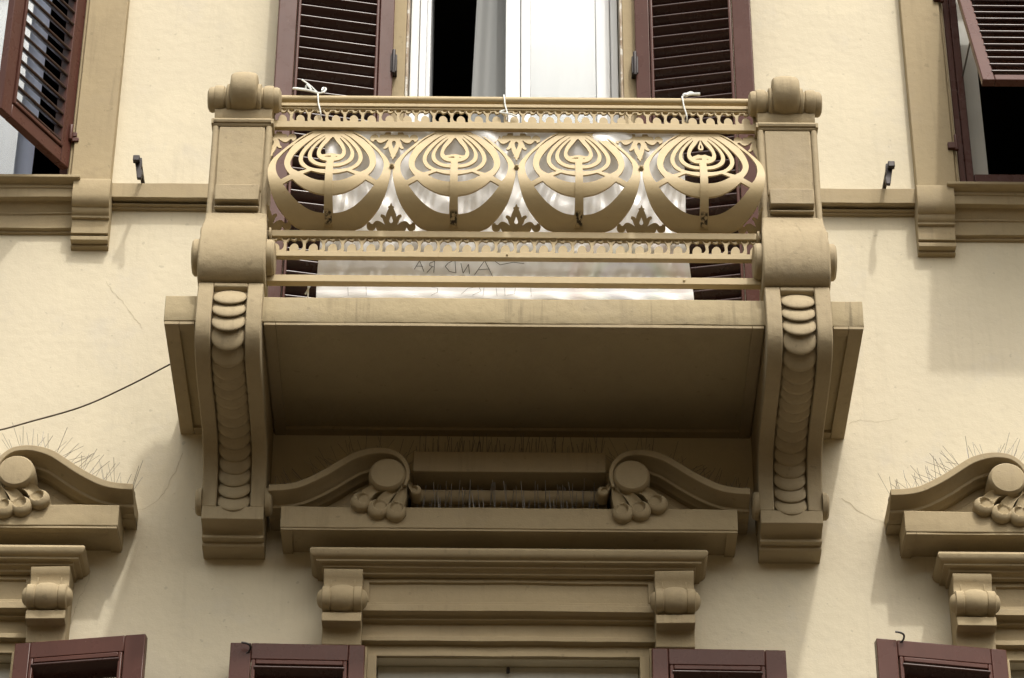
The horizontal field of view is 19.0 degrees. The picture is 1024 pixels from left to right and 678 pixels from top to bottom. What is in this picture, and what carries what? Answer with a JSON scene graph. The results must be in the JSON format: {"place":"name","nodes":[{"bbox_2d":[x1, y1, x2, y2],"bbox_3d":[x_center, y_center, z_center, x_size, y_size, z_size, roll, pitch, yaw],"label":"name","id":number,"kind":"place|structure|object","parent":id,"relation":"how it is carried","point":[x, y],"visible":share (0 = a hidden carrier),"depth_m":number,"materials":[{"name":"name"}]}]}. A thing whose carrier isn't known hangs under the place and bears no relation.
{"place":"outdoors","nodes":[
{"label":"outdoors","id":0,"kind":"place"},
{"label":"street pavement","id":1,"kind":"structure","parent":0,"visible":0},
{"bbox_2d":[0,0,1023,677],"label":"facade wall","id":2,"kind":"structure","parent":1,"relation":"on","point":[940,366],"depth_m":13.30,"materials":[{"name":"beige paint"}]},
{"bbox_2d":[0,0,129,250],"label":"window","id":3,"kind":"structure","parent":2,"relation":"attached to","point":[78,145],"depth_m":13.91,"materials":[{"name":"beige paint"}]},
{"bbox_2d":[0,0,51,173],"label":"curtain","id":4,"kind":"object","parent":3,"relation":"hanging from","point":[17,148],"visible":0.35,"depth_m":14.43,"materials":[{"name":"white fabric"}]},
{"bbox_2d":[32,0,68,173],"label":"room interior","id":5,"kind":"object","parent":3,"relation":"in","point":[43,163],"depth_m":17.05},
{"bbox_2d":[59,169,67,173],"bbox_3d":[-2.550,-1.421,14.602,1.060,2.110,0.070,0,-35,0],"label":"window frame","id":6,"kind":"structure","parent":3,"relation":"in","point":[64,171],"depth_m":14.11,"materials":[{"name":"red paint"}]},
{"bbox_2d":[0,445,147,677],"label":"window","id":7,"kind":"structure","parent":2,"relation":"attached to","point":[60,515],"depth_m":12.62,"materials":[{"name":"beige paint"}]},
{"bbox_2d":[0,664,10,677],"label":"window frame","id":8,"kind":"structure","parent":7,"relation":"in","point":[4,668],"depth_m":12.56,"materials":[{"name":"wood"}]},
{"bbox_2d":[2,422,142,488],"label":"bird spikes","id":9,"kind":"object","parent":7,"relation":"on","point":[101,466],"visible":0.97,"depth_m":12.89,"materials":[{"name":"grey metal"}]},
{"bbox_2d":[133,155,144,182],"bbox_3d":[-1.672,-0.710,13.783,0.044,0.123,0.260,0,-35,0],"label":"shutter holdback","id":10,"kind":"object","parent":2,"relation":"attached to","point":[137,160],"visible":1,"depth_m":13.70,"materials":[{"name":"metal"}]},
{"bbox_2d":[228,448,786,677],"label":"window","id":11,"kind":"structure","parent":2,"relation":"attached to","point":[397,572],"depth_m":12.63,"materials":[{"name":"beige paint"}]},
{"bbox_2d":[268,431,414,483],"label":"bird spikes","id":12,"kind":"object","parent":11,"relation":"on","point":[337,461],"visible":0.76,"depth_m":12.92,"materials":[{"name":"grey metal"}]},
{"bbox_2d":[416,479,599,508],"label":"bird spikes","id":13,"kind":"object","parent":11,"relation":"on","point":[491,488],"visible":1,"depth_m":12.82,"materials":[{"name":"silver metal"}]},
{"bbox_2d":[377,666,638,677],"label":"window frame","id":14,"kind":"structure","parent":11,"relation":"in","point":[383,671],"depth_m":12.57,"materials":[{"name":"grey"}]},
{"bbox_2d":[416,433,604,452],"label":"bird spikes","id":15,"kind":"object","parent":11,"relation":"on","point":[522,450],"visible":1,"depth_m":12.99,"materials":[{"name":"grey metal"}]},
{"bbox_2d":[606,436,748,487],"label":"bird spikes","id":16,"kind":"object","parent":11,"relation":"on","point":[682,462],"visible":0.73,"depth_m":12.93,"materials":[{"name":"grey metal"}]},
{"bbox_2d":[164,72,863,563],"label":"balcony","id":17,"kind":"structure","parent":2,"relation":"attached to","point":[770,372],"depth_m":12.77,"materials":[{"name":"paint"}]},
{"bbox_2d":[0,364,169,430],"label":"cable","id":18,"kind":"object","parent":17,"relation":"hanging from","point":[88,403],"visible":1,"depth_m":12.85,"materials":[{"name":"black rubber"}]},
{"bbox_2d":[305,286,310,296],"bbox_3d":[-0.869,-0.224,12.694,0.159,0.144,0.041,-7,-35,11],"label":"cord tie","id":19,"kind":"object","parent":17,"relation":"attached to","point":[307,291],"visible":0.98,"depth_m":12.65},
{"bbox_2d":[292,79,326,118],"bbox_3d":[-0.868,-1.017,13.165,0.147,0.250,0.069,19,-39,-25],"label":"cord tie","id":20,"kind":"object","parent":17,"relation":"attached to","point":[309,89],"visible":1,"depth_m":13.19,"materials":[{"name":"white plastic"}]},
{"bbox_2d":[316,130,693,299],"bbox_3d":[-0.026,-0.513,12.882,1.564,0.920,0.085,0,-35,0],"label":"banner","id":21,"kind":"object","parent":17,"relation":"attached to","point":[483,195],"visible":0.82,"depth_m":12.88,"materials":[{"name":"fabric"}]},
{"bbox_2d":[499,94,517,120],"bbox_3d":[-0.016,-0.967,13.170,0.081,0.178,0.080,0,-35,0],"label":"cord tie","id":22,"kind":"object","parent":17,"relation":"attached to","point":[502,112],"visible":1,"depth_m":13.13,"materials":[{"name":"white plastic"}]},
{"bbox_2d":[681,91,699,122],"bbox_3d":[0.769,-0.969,13.179,0.082,0.199,0.080,0,-35,0],"label":"cord tie","id":23,"kind":"object","parent":17,"relation":"attached to","point":[689,93],"visible":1,"depth_m":13.19,"materials":[{"name":"white plastic"}]},
{"bbox_2d":[268,0,759,300],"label":"french window","id":24,"kind":"structure","parent":2,"relation":"attached to","point":[673,48],"depth_m":14.24,"materials":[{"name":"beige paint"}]},
{"bbox_2d":[425,0,434,121],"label":"door leaf","id":25,"kind":"structure","parent":24,"relation":"in","point":[431,3],"depth_m":14.78,"materials":[{"name":"white paint"}]},
{"bbox_2d":[471,0,520,122],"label":"curtain","id":26,"kind":"object","parent":24,"relation":"hanging from","point":[488,79],"visible":0.2,"depth_m":14.72,"materials":[{"name":"grey fabric"}]},
{"bbox_2d":[505,0,610,122],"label":"door leaf","id":27,"kind":"structure","parent":24,"relation":"in","point":[518,12],"depth_m":14.57,"materials":[{"name":"white paint"}]},
{"bbox_2d":[531,0,595,122],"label":"curtain","id":28,"kind":"object","parent":24,"relation":"hanging from","point":[563,62],"visible":0.22,"depth_m":14.68,"materials":[{"name":"white fabric"}]},
{"bbox_2d":[408,0,619,121],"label":"room interior","id":29,"kind":"object","parent":2,"relation":"attached to","point":[454,30],"depth_m":16.76,"materials":[{"name":"black"}]},
{"bbox_2d":[882,161,894,188],"bbox_3d":[1.688,-0.685,13.796,0.044,0.123,0.260,0,-35,0],"label":"shutter holdback","id":30,"kind":"object","parent":2,"relation":"attached to","point":[889,166],"visible":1,"depth_m":13.71,"materials":[{"name":"metal"}]},
{"bbox_2d":[874,452,1023,677],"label":"window","id":31,"kind":"structure","parent":2,"relation":"attached to","point":[963,522],"depth_m":12.65,"materials":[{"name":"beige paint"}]},
{"bbox_2d":[878,432,1023,499],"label":"bird spikes","id":32,"kind":"object","parent":31,"relation":"on","point":[945,466],"visible":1,"depth_m":12.90,"materials":[{"name":"silver metal"}]},
{"bbox_2d":[1010,671,1023,677],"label":"window frame","id":33,"kind":"structure","parent":31,"relation":"in","point":[1014,674],"depth_m":12.58,"materials":[{"name":"wood"}]},
{"bbox_2d":[898,0,1023,256],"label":"window","id":34,"kind":"structure","parent":2,"relation":"attached to","point":[977,202],"depth_m":13.99,"materials":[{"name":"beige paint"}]},
{"bbox_2d":[956,0,987,173],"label":"window frame","id":35,"kind":"structure","parent":34,"relation":"in","point":[971,83],"depth_m":14.40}
]}

